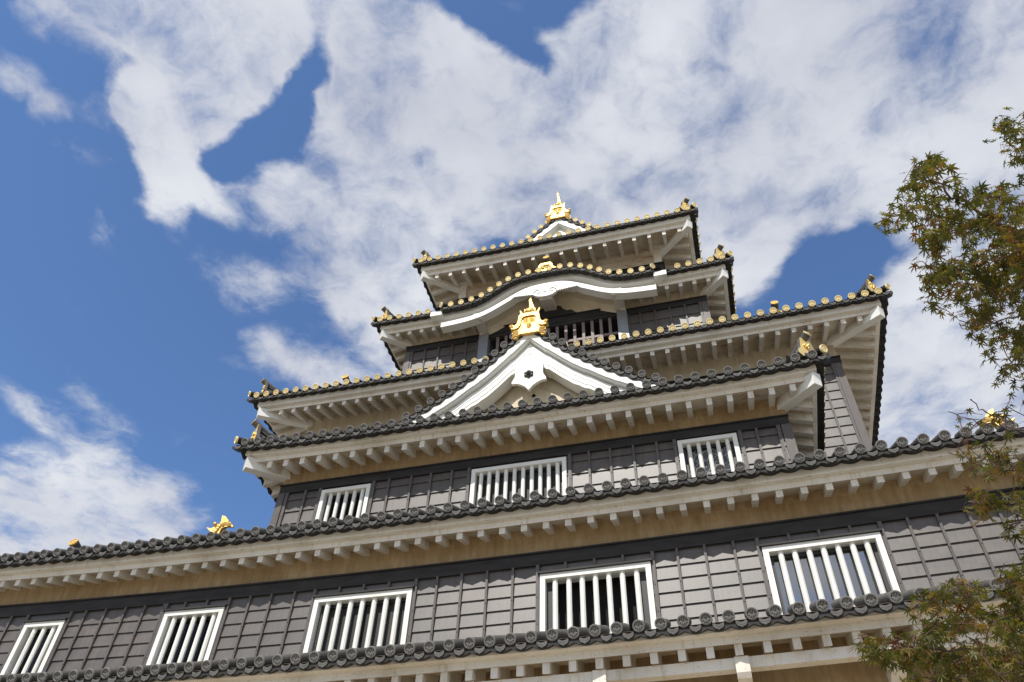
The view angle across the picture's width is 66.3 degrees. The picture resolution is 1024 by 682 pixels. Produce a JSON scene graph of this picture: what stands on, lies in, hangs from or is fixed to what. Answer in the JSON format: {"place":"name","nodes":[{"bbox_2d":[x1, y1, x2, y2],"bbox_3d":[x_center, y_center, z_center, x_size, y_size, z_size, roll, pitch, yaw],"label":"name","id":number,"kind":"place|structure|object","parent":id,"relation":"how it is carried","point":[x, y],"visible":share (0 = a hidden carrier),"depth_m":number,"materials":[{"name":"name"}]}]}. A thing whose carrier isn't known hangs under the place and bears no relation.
{"place":"outdoors","nodes":[
{"label":"outdoors","id":0,"kind":"place"},
{"bbox_2d":[0,192,1023,681],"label":"castle keep","id":1,"kind":"structure","parent":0,"point":[560,446],"depth_m":13.03,"materials":[{"name":"grey tile"}]},
{"bbox_2d":[0,617,67,674],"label":"window","id":2,"kind":"structure","parent":1,"relation":"in","point":[31,652],"depth_m":13.43,"materials":[{"name":"white paint"}]},
{"bbox_2d":[146,604,226,664],"bbox_3d":[-5.264,4.939,12.632,1.190,1.314,0.240,-10,-47,12],"label":"window","id":3,"kind":"structure","parent":1,"relation":"in","point":[185,634],"depth_m":12.79,"materials":[{"name":"white paint"}]},
{"bbox_2d":[315,483,371,521],"bbox_3d":[-3.131,3.214,14.538,1.000,1.089,0.205,-10,-47,12],"label":"window","id":4,"kind":"structure","parent":1,"relation":"in","point":[339,503],"depth_m":14.71,"materials":[{"name":"white paint"}]},
{"bbox_2d":[303,585,414,652],"bbox_3d":[-2.349,4.466,11.998,1.730,1.301,0.240,-10,-47,12],"label":"window","id":5,"kind":"structure","parent":1,"relation":"in","point":[381,616],"depth_m":12.17,"materials":[{"name":"white paint"}]},
{"bbox_2d":[469,457,566,506],"bbox_3d":[0.123,2.659,13.859,1.760,1.089,0.205,-10,-47,12],"label":"window","id":6,"kind":"structure","parent":1,"relation":"in","point":[524,478],"depth_m":14.02,"materials":[{"name":"white paint"}]},
{"bbox_2d":[489,317,618,355],"bbox_3d":[1.161,0.360,20.662,3.480,1.800,0.880,-10,-47,12],"label":"lattice window","id":7,"kind":"structure","parent":1,"relation":"in","point":[583,332],"depth_m":20.70,"materials":[{"name":"white wood"}]},
{"bbox_2d":[537,558,655,632],"bbox_3d":[1.304,4.069,11.465,1.730,1.302,0.860,-10,-47,12],"label":"window","id":8,"kind":"structure","parent":1,"relation":"in","point":[639,570],"depth_m":11.46,"materials":[{"name":"white paint"}]},
{"bbox_2d":[677,433,741,477],"bbox_3d":[3.358,2.104,13.188,1.000,1.099,0.205,-10,-47,12],"label":"window","id":9,"kind":"structure","parent":1,"relation":"in","point":[708,452],"depth_m":13.37,"materials":[{"name":"white paint"}]},
{"bbox_2d":[759,528,900,614],"bbox_3d":[4.335,3.279,10.654,1.670,1.325,0.240,-10,-47,12],"label":"window","id":10,"kind":"structure","parent":1,"relation":"in","point":[853,565],"depth_m":10.82,"materials":[{"name":"white paint"}]},
{"bbox_2d":[0,0,1023,555],"label":"sky","id":11,"kind":"structure","parent":0,"point":[202,202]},
{"bbox_2d":[847,107,1023,681],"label":"maple tree","id":12,"kind":"object","parent":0,"point":[992,283],"visible":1,"depth_m":4.53,"materials":[{"name":"green plant"}]}
]}

